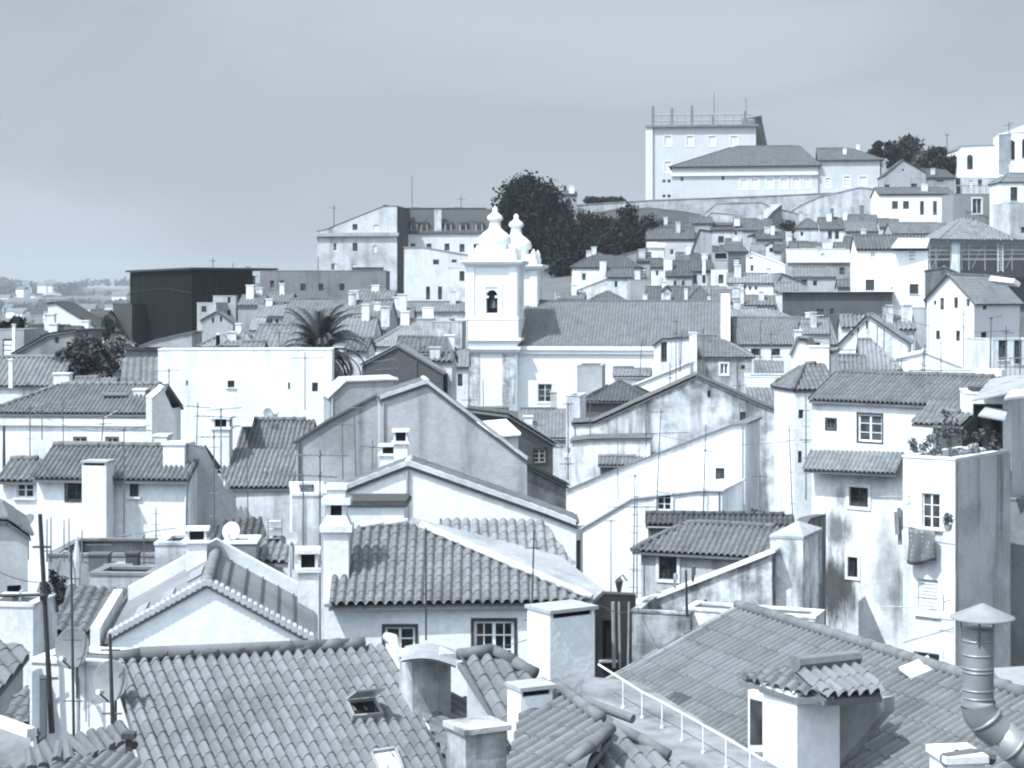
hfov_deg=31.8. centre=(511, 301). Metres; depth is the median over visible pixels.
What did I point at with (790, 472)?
tv antenna
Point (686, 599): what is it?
tv antenna
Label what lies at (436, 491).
house
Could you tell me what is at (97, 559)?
crate
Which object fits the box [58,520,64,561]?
clothes post
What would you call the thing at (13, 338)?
house
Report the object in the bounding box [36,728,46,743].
tv antenna
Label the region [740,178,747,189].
window
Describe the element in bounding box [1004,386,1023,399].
canopy
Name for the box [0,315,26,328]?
tree
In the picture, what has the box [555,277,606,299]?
house
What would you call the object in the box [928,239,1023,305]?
house
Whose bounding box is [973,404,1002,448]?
window
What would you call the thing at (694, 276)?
window
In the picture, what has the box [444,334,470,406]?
house
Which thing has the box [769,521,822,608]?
pillar block
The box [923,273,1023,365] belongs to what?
house
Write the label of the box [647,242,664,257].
house
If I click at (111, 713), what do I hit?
tv antenna
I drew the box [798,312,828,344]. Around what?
house
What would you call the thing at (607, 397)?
house
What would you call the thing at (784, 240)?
house
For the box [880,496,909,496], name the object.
aerial rod
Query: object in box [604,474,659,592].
tv antenna
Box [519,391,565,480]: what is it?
house
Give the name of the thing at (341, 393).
house
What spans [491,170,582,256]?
tree
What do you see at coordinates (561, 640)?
chimney
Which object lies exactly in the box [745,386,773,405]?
house
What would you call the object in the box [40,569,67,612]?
creeper
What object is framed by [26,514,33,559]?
satellite dish
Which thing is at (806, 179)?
window
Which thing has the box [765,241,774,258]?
house
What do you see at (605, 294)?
house
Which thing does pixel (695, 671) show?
house
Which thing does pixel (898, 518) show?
laundry
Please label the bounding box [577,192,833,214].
retaining wall
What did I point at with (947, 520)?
potted plant
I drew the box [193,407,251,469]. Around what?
tv antenna
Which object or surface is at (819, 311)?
window
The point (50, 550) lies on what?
clothes post
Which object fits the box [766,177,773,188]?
window
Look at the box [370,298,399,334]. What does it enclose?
house
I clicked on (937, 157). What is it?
tree
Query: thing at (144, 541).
tv antenna
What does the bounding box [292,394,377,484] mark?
house
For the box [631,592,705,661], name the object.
wall block
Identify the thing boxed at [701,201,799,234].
retaining wall
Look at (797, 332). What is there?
chimney
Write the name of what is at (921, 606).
clothes airer
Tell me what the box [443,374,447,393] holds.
window
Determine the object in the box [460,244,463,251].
window
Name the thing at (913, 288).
window
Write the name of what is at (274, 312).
house
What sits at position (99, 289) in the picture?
distant house
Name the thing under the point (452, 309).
house
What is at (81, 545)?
clothes post
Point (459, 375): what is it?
window
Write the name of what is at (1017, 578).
house
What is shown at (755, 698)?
window
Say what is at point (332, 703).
house
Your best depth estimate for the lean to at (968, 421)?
65.39 m
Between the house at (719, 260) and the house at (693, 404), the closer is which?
the house at (693, 404)
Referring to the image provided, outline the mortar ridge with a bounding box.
[382,632,400,660]
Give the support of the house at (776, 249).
on the ground
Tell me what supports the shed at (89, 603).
on the ground
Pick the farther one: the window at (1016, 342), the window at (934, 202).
the window at (934, 202)
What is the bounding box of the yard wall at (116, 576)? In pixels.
[88,565,163,589]
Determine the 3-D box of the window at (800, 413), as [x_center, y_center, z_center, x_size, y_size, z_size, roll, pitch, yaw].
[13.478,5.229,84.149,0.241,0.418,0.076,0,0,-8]
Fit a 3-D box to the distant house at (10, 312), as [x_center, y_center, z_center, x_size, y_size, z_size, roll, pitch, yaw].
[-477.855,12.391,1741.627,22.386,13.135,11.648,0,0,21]
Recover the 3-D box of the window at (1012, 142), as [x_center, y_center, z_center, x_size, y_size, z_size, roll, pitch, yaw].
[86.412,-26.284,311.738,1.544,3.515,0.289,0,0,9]
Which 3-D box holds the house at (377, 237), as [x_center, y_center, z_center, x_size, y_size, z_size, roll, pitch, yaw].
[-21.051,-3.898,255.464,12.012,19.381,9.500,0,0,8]
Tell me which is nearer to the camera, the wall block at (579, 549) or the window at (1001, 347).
the wall block at (579, 549)
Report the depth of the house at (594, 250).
270.32 m
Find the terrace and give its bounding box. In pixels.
[48,538,159,586]
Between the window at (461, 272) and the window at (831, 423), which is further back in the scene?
the window at (461, 272)
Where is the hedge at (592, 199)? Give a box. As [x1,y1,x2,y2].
[582,196,625,203]
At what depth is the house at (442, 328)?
165.91 m
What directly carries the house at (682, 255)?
on the ground
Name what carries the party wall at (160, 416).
on the ground
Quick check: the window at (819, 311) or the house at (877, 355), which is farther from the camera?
the window at (819, 311)
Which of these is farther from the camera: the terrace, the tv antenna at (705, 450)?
the tv antenna at (705, 450)
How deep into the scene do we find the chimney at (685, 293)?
217.82 m
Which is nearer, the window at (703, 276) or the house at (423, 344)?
the house at (423, 344)
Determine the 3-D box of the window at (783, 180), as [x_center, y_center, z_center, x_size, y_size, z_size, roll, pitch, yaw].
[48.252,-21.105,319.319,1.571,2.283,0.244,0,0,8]
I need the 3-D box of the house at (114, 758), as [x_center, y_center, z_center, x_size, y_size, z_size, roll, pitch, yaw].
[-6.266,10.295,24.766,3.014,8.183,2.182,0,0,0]
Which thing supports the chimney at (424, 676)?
on the house at (332, 703)
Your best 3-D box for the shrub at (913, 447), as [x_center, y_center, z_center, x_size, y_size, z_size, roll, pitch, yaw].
[14.247,5.000,61.941,1.212,1.038,1.230,0,0,22]
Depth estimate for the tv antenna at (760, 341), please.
139.97 m
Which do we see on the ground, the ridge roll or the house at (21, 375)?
the house at (21, 375)
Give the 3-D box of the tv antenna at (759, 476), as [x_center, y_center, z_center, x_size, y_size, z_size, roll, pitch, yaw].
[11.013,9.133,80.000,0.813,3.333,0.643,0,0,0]
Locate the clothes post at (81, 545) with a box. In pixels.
[81,530,82,561]
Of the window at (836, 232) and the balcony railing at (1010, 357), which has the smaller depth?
the balcony railing at (1010, 357)
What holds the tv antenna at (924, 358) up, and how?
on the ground
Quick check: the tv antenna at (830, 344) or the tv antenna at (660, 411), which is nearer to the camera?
the tv antenna at (660, 411)
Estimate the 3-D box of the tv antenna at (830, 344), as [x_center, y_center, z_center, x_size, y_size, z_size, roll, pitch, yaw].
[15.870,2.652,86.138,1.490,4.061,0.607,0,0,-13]
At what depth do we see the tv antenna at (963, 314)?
117.98 m
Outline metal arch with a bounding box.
[56,550,75,584]
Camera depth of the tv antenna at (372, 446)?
51.99 m
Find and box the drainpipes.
[611,602,629,667]
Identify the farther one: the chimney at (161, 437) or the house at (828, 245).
the house at (828, 245)
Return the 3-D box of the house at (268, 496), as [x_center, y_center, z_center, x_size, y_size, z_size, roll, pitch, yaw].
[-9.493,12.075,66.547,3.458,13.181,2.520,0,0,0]
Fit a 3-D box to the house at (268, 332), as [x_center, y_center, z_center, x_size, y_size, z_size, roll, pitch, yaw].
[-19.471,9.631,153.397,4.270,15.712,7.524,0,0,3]
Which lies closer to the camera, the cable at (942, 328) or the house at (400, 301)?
the cable at (942, 328)
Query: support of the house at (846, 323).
on the ground
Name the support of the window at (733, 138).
in the house at (667, 146)
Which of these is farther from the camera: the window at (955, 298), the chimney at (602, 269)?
the chimney at (602, 269)
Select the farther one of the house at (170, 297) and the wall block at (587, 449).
the house at (170, 297)
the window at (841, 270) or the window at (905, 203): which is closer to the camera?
the window at (841, 270)
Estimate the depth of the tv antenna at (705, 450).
81.98 m
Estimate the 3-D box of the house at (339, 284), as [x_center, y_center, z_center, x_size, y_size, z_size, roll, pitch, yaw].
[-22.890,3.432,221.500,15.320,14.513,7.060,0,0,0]
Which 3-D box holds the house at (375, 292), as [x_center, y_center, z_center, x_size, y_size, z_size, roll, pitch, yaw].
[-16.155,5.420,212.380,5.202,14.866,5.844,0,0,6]
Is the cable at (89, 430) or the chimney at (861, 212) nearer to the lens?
the cable at (89, 430)
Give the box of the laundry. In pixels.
[894,508,902,544]
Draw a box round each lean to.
[598,454,642,474]
[933,408,977,448]
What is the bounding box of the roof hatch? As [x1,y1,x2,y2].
[235,412,254,426]
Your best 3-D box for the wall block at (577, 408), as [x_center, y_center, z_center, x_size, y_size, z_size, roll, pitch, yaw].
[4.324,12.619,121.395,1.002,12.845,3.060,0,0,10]
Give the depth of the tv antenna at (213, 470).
57.99 m
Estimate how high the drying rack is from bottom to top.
0.700 m
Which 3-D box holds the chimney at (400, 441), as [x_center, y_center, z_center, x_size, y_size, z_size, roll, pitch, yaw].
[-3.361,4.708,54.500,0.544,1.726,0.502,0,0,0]
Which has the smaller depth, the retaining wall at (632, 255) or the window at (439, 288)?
the window at (439, 288)
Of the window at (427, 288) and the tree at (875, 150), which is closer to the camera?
the window at (427, 288)
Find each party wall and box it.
[146,385,175,441]
[187,443,235,536]
[636,547,779,609]
[797,514,825,624]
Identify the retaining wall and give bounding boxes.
[570,247,647,274]
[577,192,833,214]
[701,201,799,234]
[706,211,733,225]
[790,186,873,222]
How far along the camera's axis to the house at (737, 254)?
252.25 m
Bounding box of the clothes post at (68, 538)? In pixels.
[68,518,69,561]
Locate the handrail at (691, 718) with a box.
[598,664,765,767]
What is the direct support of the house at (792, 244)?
on the ground
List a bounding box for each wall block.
[0,590,56,745]
[30,646,131,752]
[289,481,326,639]
[565,393,585,509]
[570,433,652,486]
[576,524,583,572]
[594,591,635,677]
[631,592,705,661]
[683,601,825,628]
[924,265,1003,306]
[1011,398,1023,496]
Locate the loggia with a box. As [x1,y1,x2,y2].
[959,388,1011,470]
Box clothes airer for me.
[881,594,949,610]
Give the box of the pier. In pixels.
[950,241,959,271]
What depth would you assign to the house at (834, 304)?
204.18 m
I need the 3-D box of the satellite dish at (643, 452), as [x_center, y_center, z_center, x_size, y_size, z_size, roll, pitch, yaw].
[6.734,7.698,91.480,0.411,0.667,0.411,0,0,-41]
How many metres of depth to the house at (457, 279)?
232.00 m
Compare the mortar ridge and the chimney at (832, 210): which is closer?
the mortar ridge
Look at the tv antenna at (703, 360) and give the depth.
140.00 m
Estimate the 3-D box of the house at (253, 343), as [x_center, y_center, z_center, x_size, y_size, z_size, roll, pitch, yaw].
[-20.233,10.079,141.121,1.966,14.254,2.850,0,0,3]
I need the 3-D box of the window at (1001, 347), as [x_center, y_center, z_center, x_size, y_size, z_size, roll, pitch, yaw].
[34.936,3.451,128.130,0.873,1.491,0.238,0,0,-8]
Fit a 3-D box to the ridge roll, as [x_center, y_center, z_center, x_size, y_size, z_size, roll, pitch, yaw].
[1.158,6.077,27.392,1.755,0.409,0.213,0,0,44]
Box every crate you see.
[87,551,112,571]
[103,561,132,564]
[124,551,141,564]
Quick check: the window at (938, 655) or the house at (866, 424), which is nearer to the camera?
the window at (938, 655)
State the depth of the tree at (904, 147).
336.21 m
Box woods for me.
[0,276,259,325]
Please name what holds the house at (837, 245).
on the ground
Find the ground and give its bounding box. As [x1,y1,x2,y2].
[0,207,1023,337]
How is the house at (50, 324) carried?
on the ground
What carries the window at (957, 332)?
in the house at (982, 298)
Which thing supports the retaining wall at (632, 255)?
on the ground
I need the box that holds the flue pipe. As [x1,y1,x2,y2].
[950,603,1023,767]
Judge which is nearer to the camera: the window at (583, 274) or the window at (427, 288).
the window at (427, 288)
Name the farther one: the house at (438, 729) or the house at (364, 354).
the house at (364, 354)
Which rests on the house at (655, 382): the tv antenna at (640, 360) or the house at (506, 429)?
the tv antenna at (640, 360)
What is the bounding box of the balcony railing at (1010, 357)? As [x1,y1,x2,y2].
[998,357,1023,358]
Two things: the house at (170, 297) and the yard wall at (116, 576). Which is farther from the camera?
the house at (170, 297)
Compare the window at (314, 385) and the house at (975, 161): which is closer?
the window at (314, 385)
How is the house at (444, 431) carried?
on the ground
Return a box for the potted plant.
[941,512,953,530]
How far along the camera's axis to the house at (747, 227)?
291.45 m
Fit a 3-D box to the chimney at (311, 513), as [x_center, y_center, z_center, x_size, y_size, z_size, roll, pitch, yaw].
[-5.403,11.087,47.546,0.925,12.399,3.060,0,0,-8]
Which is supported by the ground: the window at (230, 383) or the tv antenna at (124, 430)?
the tv antenna at (124, 430)
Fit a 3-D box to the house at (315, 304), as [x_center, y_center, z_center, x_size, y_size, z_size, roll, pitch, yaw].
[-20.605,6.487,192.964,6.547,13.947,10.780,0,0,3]
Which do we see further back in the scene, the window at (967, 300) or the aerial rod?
the window at (967, 300)
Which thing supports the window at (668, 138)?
in the house at (667, 146)
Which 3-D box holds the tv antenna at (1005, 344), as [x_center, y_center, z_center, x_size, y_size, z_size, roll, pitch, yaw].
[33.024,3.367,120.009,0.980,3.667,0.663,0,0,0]
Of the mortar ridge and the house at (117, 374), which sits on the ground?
the house at (117, 374)
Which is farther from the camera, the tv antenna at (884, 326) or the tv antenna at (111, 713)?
the tv antenna at (884, 326)
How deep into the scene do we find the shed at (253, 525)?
50.54 m
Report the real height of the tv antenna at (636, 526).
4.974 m
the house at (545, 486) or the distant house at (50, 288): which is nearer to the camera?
the house at (545, 486)
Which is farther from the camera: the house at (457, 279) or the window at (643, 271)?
the window at (643, 271)
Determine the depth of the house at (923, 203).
295.78 m
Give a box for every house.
[0,295,13,298]
[0,324,39,354]
[0,354,70,402]
[0,381,183,499]
[0,455,41,591]
[0,639,29,715]
[0,715,34,767]
[1,743,144,767]
[2,304,16,316]
[4,685,29,724]
[5,308,30,317]
[10,328,105,354]
[14,310,25,319]
[15,286,29,297]
[22,280,31,295]
[27,313,84,336]
[30,298,42,301]
[31,441,220,587]
[37,283,47,292]
[44,280,56,294]
[46,301,120,351]
[48,284,56,291]
[74,375,120,381]
[78,304,98,311]
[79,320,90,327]
[90,309,115,321]
[90,525,315,647]
[93,288,103,290]
[104,305,112,309]
[110,358,123,379]
[111,292,128,300]
[112,637,442,767]
[113,303,145,347]
[120,356,158,381]
[122,347,265,357]
[125,267,277,342]
[140,330,202,346]
[157,347,334,451]
[196,333,226,346]
[197,302,226,330]
[200,310,237,341]
[209,415,316,487]
[213,295,237,320]
[218,323,253,346]
[218,448,295,576]
[237,285,269,333]
[239,340,268,347]
[248,315,269,335]
[253,323,307,347]
[255,299,286,322]
[260,270,389,298]
[264,283,297,303]
[281,297,348,330]
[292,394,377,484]
[314,205,409,293]
[320,483,603,696]
[321,375,397,420]
[326,455,579,566]
[331,304,382,373]
[341,290,371,314]
[342,336,376,375]
[353,285,397,300]
[360,341,445,395]
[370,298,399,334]
[374,306,435,354]
[376,375,529,494]
[393,294,416,324]
[396,335,447,358]
[404,247,467,300]
[407,290,465,320]
[408,206,492,253]
[423,692,466,767]
[429,346,457,405]
[430,321,465,348]
[439,517,574,564]
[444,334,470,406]
[448,267,465,301]
[455,319,467,348]
[456,643,546,756]
[458,405,556,474]
[477,419,520,452]
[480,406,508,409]
[506,679,615,767]
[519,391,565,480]
[527,462,569,509]
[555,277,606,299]
[559,185,577,218]
[559,284,586,299]
[566,417,761,524]
[570,250,642,288]
[571,372,773,511]
[577,363,605,394]
[580,479,744,598]
[586,379,649,416]
[588,284,625,299]
[591,247,604,254]
[597,719,687,767]
[605,267,633,299]
[606,600,1023,767]
[612,366,651,384]
[627,279,649,299]
[630,519,784,597]
[632,361,695,391]
[636,249,651,285]
[645,106,758,199]
[645,222,694,259]
[645,281,690,299]
[645,510,794,536]
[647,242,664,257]
[650,258,663,285]
[652,336,688,374]
[659,217,692,227]
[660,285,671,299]
[665,259,692,292]
[669,145,820,198]
[675,244,698,260]
[688,286,709,299]
[689,216,712,232]
[689,253,712,291]
[691,229,712,253]
[697,334,754,392]
[702,285,726,295]
[710,227,732,245]
[711,252,727,268]
[711,269,727,286]
[711,284,745,306]
[713,222,732,226]
[719,243,748,272]
[725,232,742,245]
[726,265,773,294]
[730,300,789,318]
[730,312,837,373]
[732,212,771,248]
[743,115,766,144]
[744,291,775,309]
[744,374,782,392]
[745,252,784,273]
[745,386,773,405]
[748,224,786,253]
[750,243,786,256]
[754,359,783,373]
[755,226,786,242]
[756,203,782,225]
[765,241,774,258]
[770,361,830,521]
[772,234,792,262]
[773,272,806,294]
[773,281,800,311]
[778,291,896,338]
[782,232,795,242]
[784,247,849,278]
[788,241,816,248]
[789,335,839,374]
[792,211,818,241]
[792,266,836,290]
[798,242,822,247]
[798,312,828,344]
[802,368,1006,648]
[816,144,883,192]
[817,211,847,242]
[822,242,832,247]
[833,242,850,249]
[834,313,913,360]
[835,278,849,290]
[837,314,864,342]
[838,353,867,369]
[843,220,878,235]
[843,229,866,241]
[847,214,877,220]
[850,234,928,306]
[856,337,902,370]
[870,184,953,222]
[876,218,898,233]
[877,159,926,186]
[878,304,915,351]
[882,307,926,350]
[883,222,945,235]
[894,348,971,368]
[902,446,1010,667]
[903,369,972,372]
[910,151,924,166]
[920,168,956,193]
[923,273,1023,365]
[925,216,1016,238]
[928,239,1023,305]
[942,194,989,225]
[947,145,994,177]
[955,178,996,193]
[965,337,1023,375]
[987,165,1023,226]
[993,133,1023,177]
[993,202,1023,238]
[998,125,1023,174]
[1011,494,1023,666]
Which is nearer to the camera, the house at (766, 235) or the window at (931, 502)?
the window at (931, 502)
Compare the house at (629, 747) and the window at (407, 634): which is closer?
the house at (629, 747)
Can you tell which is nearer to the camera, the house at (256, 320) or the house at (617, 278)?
the house at (256, 320)
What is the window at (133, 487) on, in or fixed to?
in the house at (80, 484)
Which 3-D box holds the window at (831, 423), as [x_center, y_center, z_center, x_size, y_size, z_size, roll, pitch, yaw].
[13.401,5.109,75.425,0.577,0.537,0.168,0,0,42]
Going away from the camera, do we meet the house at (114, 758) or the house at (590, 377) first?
the house at (114, 758)
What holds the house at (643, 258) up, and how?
on the ground
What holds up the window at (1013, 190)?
in the house at (1008, 187)
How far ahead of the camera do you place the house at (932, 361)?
117.67 m
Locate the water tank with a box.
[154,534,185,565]
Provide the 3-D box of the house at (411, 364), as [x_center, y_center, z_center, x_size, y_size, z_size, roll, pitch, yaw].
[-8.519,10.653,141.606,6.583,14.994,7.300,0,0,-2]
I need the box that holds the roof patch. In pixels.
[891,238,929,248]
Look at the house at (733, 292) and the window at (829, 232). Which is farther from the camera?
the window at (829, 232)
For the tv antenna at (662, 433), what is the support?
on the house at (588, 501)
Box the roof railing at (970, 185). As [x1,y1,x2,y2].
[954,185,987,185]
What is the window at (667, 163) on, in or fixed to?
in the house at (667, 146)
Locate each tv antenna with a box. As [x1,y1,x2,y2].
[0,514,57,733]
[2,426,5,468]
[21,403,47,455]
[33,409,54,439]
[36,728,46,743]
[48,398,76,440]
[62,548,82,751]
[83,652,94,721]
[95,410,117,440]
[100,634,121,723]
[101,427,152,537]
[115,527,177,564]
[150,513,161,540]
[175,470,195,525]
[183,402,211,444]
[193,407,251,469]
[197,430,229,530]
[247,455,248,517]
[274,450,350,638]
[302,474,303,544]
[331,423,353,479]
[347,405,363,476]
[358,440,384,469]
[374,359,397,370]
[425,526,426,639]
[531,530,534,603]
[559,403,574,479]
[590,398,590,436]
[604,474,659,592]
[605,520,615,590]
[617,440,618,499]
[632,522,641,598]
[635,432,688,434]
[639,340,641,379]
[649,410,661,509]
[673,320,690,379]
[673,332,688,371]
[685,570,687,616]
[698,327,710,374]
[702,425,719,510]
[734,382,743,420]
[755,470,767,510]
[759,320,760,359]
[770,330,771,360]
[786,427,794,514]
[802,405,811,499]
[829,315,856,373]
[879,320,887,349]
[922,346,927,371]
[938,343,943,371]
[951,304,965,366]
[988,316,1000,368]
[1002,325,1012,368]
[1018,322,1021,373]
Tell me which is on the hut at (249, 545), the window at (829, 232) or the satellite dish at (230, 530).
the satellite dish at (230, 530)
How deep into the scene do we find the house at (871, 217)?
296.06 m
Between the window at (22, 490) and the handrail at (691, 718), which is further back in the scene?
the window at (22, 490)
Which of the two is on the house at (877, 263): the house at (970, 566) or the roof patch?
the roof patch
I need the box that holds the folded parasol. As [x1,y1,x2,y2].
[69,536,80,585]
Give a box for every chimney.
[52,372,73,384]
[121,731,136,753]
[152,433,173,441]
[161,440,194,466]
[295,546,320,639]
[352,267,383,269]
[378,443,393,466]
[391,428,409,460]
[396,643,456,717]
[422,307,433,317]
[443,715,511,767]
[504,678,556,760]
[525,599,598,692]
[599,261,606,279]
[663,258,672,280]
[684,288,687,299]
[688,332,697,371]
[702,258,705,274]
[734,218,739,225]
[740,291,743,303]
[781,249,784,261]
[794,330,801,337]
[808,345,828,369]
[830,208,833,220]
[860,205,864,219]
[926,743,995,767]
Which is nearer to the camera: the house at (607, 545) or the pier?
the house at (607, 545)
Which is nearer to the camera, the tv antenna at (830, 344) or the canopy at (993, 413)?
the canopy at (993, 413)
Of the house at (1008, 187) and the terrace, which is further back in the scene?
the house at (1008, 187)
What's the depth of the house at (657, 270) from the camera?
245.96 m
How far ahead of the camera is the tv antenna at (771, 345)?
129.97 m
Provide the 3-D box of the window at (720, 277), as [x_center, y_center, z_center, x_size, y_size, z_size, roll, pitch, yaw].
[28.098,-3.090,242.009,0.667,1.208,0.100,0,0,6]
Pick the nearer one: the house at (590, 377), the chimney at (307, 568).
the chimney at (307, 568)
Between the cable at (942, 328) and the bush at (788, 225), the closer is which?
the cable at (942, 328)
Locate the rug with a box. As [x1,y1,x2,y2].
[903,526,949,564]
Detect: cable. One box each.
[0,572,39,582]
[30,410,148,431]
[595,602,637,612]
[647,432,785,444]
[881,310,1007,331]
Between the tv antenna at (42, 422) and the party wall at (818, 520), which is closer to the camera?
the party wall at (818, 520)
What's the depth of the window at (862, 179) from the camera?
317.80 m
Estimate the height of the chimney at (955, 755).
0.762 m
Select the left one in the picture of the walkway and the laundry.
the walkway
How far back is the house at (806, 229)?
291.96 m
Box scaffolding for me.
[928,238,1023,271]
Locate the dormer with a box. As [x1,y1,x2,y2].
[737,650,893,767]
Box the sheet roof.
[994,666,1023,684]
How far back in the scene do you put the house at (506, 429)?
70.28 m
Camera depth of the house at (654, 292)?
224.18 m
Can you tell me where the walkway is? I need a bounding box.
[581,676,777,767]
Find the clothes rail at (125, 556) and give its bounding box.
[84,555,154,562]
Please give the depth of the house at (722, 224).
302.01 m
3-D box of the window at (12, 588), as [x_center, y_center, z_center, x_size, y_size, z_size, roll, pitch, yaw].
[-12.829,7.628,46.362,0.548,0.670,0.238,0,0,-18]
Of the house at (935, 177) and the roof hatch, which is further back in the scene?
the house at (935, 177)
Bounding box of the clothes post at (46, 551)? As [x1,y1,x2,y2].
[44,519,52,561]
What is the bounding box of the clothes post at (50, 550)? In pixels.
[45,517,56,561]
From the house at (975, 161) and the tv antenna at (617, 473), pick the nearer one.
the tv antenna at (617, 473)
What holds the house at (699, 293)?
on the ground
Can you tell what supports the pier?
on the ground
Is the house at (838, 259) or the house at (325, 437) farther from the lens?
the house at (838, 259)
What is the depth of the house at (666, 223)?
282.54 m
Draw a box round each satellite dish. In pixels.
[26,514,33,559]
[55,627,89,697]
[93,660,126,721]
[222,522,239,539]
[263,408,272,420]
[286,532,297,569]
[562,447,571,459]
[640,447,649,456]
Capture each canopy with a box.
[972,374,1023,401]
[978,406,1007,420]
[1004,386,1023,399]
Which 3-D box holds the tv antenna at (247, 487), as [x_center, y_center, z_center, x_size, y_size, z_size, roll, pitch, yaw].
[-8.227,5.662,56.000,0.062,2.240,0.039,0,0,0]
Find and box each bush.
[578,227,626,255]
[779,218,796,236]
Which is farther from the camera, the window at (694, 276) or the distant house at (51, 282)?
the distant house at (51, 282)
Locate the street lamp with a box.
[615,575,626,591]
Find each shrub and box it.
[105,335,136,357]
[906,432,943,455]
[930,408,968,456]
[959,442,978,455]
[971,425,1001,452]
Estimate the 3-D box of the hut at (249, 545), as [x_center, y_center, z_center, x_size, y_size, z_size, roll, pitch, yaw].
[-6.986,11.672,46.620,0.873,11.116,1.260,0,0,-3]
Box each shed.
[36,583,127,645]
[210,516,266,540]
[258,535,288,572]
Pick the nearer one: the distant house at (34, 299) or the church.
the church
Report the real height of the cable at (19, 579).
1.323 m
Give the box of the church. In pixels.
[459,206,729,417]
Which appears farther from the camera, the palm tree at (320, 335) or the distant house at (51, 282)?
the distant house at (51, 282)
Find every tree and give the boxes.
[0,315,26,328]
[51,332,121,380]
[100,314,115,342]
[280,304,368,379]
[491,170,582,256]
[540,213,586,276]
[577,209,616,243]
[603,201,663,252]
[866,140,891,175]
[881,133,924,168]
[913,145,956,174]
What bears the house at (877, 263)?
on the ground
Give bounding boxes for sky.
[0,0,1023,288]
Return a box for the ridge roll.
[548,679,635,722]
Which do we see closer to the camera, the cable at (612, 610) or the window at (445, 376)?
the cable at (612, 610)
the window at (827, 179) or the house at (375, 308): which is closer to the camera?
the house at (375, 308)
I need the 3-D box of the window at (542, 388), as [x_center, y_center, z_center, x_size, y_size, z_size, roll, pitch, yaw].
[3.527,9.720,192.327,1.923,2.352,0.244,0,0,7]
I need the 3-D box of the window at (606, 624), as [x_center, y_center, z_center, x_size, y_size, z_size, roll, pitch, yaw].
[2.989,10.570,56.133,0.576,1.312,0.238,0,0,-4]
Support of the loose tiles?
on the house at (114, 758)
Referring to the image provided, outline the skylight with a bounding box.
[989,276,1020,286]
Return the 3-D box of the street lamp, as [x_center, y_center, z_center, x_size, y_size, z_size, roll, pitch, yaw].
[2.936,7.560,48.405,0.355,0.474,0.218,0,0,0]
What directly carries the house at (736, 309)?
on the ground
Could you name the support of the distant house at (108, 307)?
on the ground
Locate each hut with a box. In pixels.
[0,499,34,593]
[223,535,260,559]
[348,493,411,528]
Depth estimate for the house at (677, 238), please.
275.99 m
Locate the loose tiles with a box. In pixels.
[24,719,137,767]
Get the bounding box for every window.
[3,339,11,354]
[7,585,20,591]
[13,485,35,499]
[64,483,81,501]
[73,436,86,440]
[105,436,118,440]
[126,484,140,498]
[226,381,235,388]
[312,383,317,390]
[333,243,336,250]
[353,243,356,250]
[382,624,417,648]
[426,287,429,299]
[438,287,441,299]
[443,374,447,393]
[458,374,461,385]
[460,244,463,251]
[460,271,463,280]
[471,618,516,654]
[532,447,547,464]
[536,382,553,403]
[576,540,579,570]
[582,273,585,280]
[599,620,617,662]
[641,268,645,277]
[654,489,673,509]
[656,556,679,583]
[661,342,666,361]
[664,135,671,146]
[664,161,671,172]
[664,293,668,298]
[686,135,693,146]
[693,275,696,283]
[702,275,705,282]
[708,135,715,146]
[714,253,726,259]
[716,468,723,478]
[718,236,723,242]
[718,275,722,283]
[719,362,728,375]
[730,135,737,146]
[733,258,738,265]
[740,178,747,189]
[740,412,745,419]
[748,689,762,751]
[751,178,758,189]
[751,349,759,354]
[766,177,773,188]
[772,349,779,354]
[780,177,787,188]
[792,177,799,188]
[798,410,802,417]
[798,451,801,462]
[803,176,810,187]
[816,309,823,315]
[825,177,830,188]
[825,417,836,430]
[828,231,831,238]
[835,231,838,238]
[839,268,843,274]
[843,176,850,187]
[845,553,860,580]
[846,483,870,510]
[856,412,883,443]
[859,176,866,185]
[865,280,873,290]
[870,253,874,261]
[892,201,897,208]
[903,201,908,208]
[909,252,914,261]
[909,284,918,294]
[910,646,943,661]
[914,579,940,618]
[919,493,942,531]
[920,201,923,214]
[933,201,936,214]
[936,330,939,339]
[940,298,943,310]
[954,297,957,308]
[955,178,959,193]
[956,331,959,340]
[966,299,969,306]
[967,155,972,169]
[971,197,982,214]
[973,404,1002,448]
[981,332,985,337]
[997,340,1008,360]
[1010,187,1016,200]
[1011,140,1014,159]
[1013,340,1023,364]
[1022,139,1023,157]
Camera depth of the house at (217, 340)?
178.43 m
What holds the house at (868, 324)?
on the ground
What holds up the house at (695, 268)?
on the ground
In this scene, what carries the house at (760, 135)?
on the ground
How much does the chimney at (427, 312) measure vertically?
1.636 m
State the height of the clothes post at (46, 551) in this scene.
1.171 m
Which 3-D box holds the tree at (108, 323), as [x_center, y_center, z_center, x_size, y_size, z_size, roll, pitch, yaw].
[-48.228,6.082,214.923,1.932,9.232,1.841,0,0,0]
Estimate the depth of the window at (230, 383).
112.35 m
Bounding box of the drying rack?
[268,520,281,538]
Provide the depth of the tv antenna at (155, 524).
49.99 m
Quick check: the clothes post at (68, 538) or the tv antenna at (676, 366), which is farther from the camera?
the tv antenna at (676, 366)

